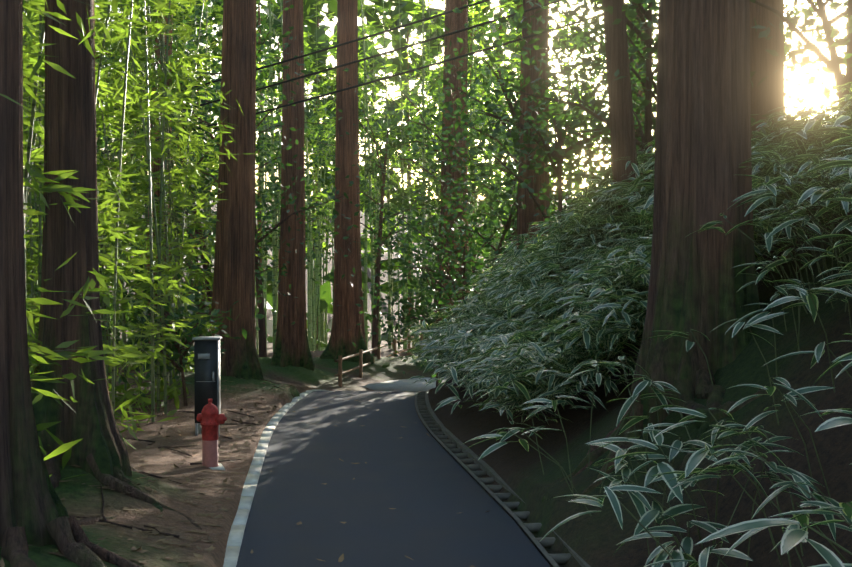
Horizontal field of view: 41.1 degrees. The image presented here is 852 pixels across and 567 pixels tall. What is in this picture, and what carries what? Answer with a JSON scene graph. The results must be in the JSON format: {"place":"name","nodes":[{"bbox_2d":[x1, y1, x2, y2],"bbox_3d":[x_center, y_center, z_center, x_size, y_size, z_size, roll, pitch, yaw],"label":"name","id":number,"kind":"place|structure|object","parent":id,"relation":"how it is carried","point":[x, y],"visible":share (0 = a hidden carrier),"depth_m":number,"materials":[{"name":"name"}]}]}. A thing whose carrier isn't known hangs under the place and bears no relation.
{"place":"outdoors","nodes":[
{"label":"outdoors","id":0,"kind":"place"},
{"bbox_2d":[102,0,643,153],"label":"power line cable","id":1,"kind":"object","parent":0,"point":[421,42],"visible":0.56,"depth_m":18.72,"materials":[{"name":"black rubber"}]},
{"bbox_2d":[236,391,550,566],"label":"road","id":2,"kind":"structure","parent":0,"point":[423,483],"depth_m":8.97,"materials":[{"name":"grey asphalt"}]},
{"bbox_2d":[0,192,851,566],"bbox_3d":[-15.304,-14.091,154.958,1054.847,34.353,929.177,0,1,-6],"label":"ground","id":3,"kind":"structure","parent":0,"point":[596,536],"depth_m":7.69,"materials":[{"name":"soil"}]},
{"bbox_2d":[23,5,44,316],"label":"leaning bamboo culms","id":4,"kind":"object","parent":3,"relation":"on","point":[41,40],"visible":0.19,"depth_m":9.16,"materials":[{"name":"green plant"}]},
{"bbox_2d":[0,0,103,237],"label":"bamboo leaves","id":5,"kind":"object","parent":4,"relation":"attached to","point":[38,68],"visible":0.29,"depth_m":8.08,"materials":[{"name":"green plant"}]},
{"bbox_2d":[27,338,193,478],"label":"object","id":6,"kind":"object","parent":3,"relation":"on","point":[66,448],"visible":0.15,"depth_m":14.61,"materials":[{"name":"green plant"}]},
{"bbox_2d":[23,0,231,421],"bbox_3d":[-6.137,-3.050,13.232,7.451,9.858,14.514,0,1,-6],"label":"bamboo stalks","id":7,"kind":"object","parent":3,"relation":"on","point":[158,244],"visible":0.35,"depth_m":14.57,"materials":[{"name":"green plant"}]},
{"bbox_2d":[23,0,257,412],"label":"bamboo foliage","id":8,"kind":"object","parent":7,"relation":"attached to","point":[107,220],"visible":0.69,"depth_m":13.77,"materials":[{"name":"green plant"}]},
{"bbox_2d":[23,0,273,294],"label":"bamboo leaves","id":9,"kind":"object","parent":7,"relation":"attached to","point":[174,38],"visible":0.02,"depth_m":23.70,"materials":[{"name":"green plant"}]},
{"bbox_2d":[69,373,293,537],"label":"fallen twigs","id":10,"kind":"object","parent":3,"relation":"on","point":[130,527],"visible":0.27,"depth_m":10.71,"materials":[{"name":"brown wood"}]},
{"bbox_2d":[192,336,221,436],"bbox_3d":[-2.439,1.171,12.682,0.290,1.144,0.260,0,1,-1],"label":"hose cabinet","id":11,"kind":"object","parent":3,"relation":"on","point":[207,369],"visible":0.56,"depth_m":12.57,"materials":[{"name":"black metal"}]},
{"bbox_2d":[197,399,226,469],"bbox_3d":[-2.009,1.392,10.371,0.371,0.667,0.300,0,1,-17],"label":"fire hydrant","id":12,"kind":"object","parent":3,"relation":"on","point":[209,419],"visible":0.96,"depth_m":10.36,"materials":[{"name":"metal"}]},
{"bbox_2d":[0,371,488,566],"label":"fallen leaves","id":13,"kind":"object","parent":3,"relation":"on","point":[211,548],"visible":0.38,"depth_m":9.06,"materials":[{"name":"brown plant"}]},
{"bbox_2d":[223,389,328,566],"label":"white edge line","id":14,"kind":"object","parent":3,"relation":"on","point":[235,538],"depth_m":9.46,"materials":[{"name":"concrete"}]},
{"bbox_2d":[23,0,594,346],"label":"forest foliage","id":15,"kind":"object","parent":3,"relation":"on","point":[326,297],"visible":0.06,"depth_m":65.84,"materials":[{"name":"green leaf"}]},
{"bbox_2d":[28,0,602,354],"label":"bamboo grove culms","id":16,"kind":"object","parent":3,"relation":"on","point":[313,296],"visible":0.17,"depth_m":47.82,"materials":[{"name":"green plant"}]},
{"bbox_2d":[23,0,628,266],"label":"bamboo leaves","id":17,"kind":"object","parent":16,"relation":"attached to","point":[361,75],"visible":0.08,"depth_m":45.93,"materials":[{"name":"green plant"}]},
{"bbox_2d":[103,0,560,149],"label":"tree leaves","id":18,"kind":"object","parent":3,"relation":"on","point":[386,13],"visible":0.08,"depth_m":90.31,"materials":[{"name":"green plant"}]},
{"bbox_2d":[334,332,422,386],"bbox_3d":[-1.099,2.441,32.198,0.135,1.620,10.600,0,1,11],"label":"wooden fence","id":19,"kind":"object","parent":3,"relation":"on","point":[359,367],"visible":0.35,"depth_m":29.12,"materials":[{"name":"brown wood"}]},
{"bbox_2d":[361,377,447,391],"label":"path","id":20,"kind":"structure","parent":3,"relation":"on","point":[405,385],"depth_m":28.14,"materials":[{"name":"grey asphalt"}]},
{"bbox_2d":[0,0,851,566],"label":"tree trunks","id":21,"kind":"object","parent":3,"relation":"on","point":[710,100],"visible":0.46,"depth_m":8.06,"materials":[{"name":"brown plant"}]},
{"bbox_2d":[24,0,851,405],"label":"tree foliage","id":22,"kind":"object","parent":3,"relation":"on","point":[824,58],"visible":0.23,"depth_m":21.89,"materials":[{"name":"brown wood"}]},
{"bbox_2d":[23,0,851,396],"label":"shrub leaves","id":23,"kind":"object","parent":22,"relation":"attached to","point":[577,120],"visible":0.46,"depth_m":21.82,"materials":[{"name":"green plant"}]},
{"bbox_2d":[415,390,590,566],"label":"gutter drain","id":24,"kind":"object","parent":3,"relation":"on","point":[432,422],"visible":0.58,"depth_m":10.05,"materials":[{"name":"concrete"}]},
{"bbox_2d":[508,145,851,566],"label":"sasa stems","id":25,"kind":"object","parent":3,"relation":"on","point":[849,254],"visible":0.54,"depth_m":6.98,"materials":[{"name":"green plant"}]},
{"bbox_2d":[400,82,851,566],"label":"bamboo grass shrubs","id":26,"kind":"object","parent":25,"relation":"attached to","point":[493,339],"visible":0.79,"depth_m":9.85,"materials":[{"name":"green plant"}]},
{"bbox_2d":[23,0,846,199],"label":"sky","id":27,"kind":"structure","parent":0,"point":[817,99],"materials":[{"name":"white"}]}
]}

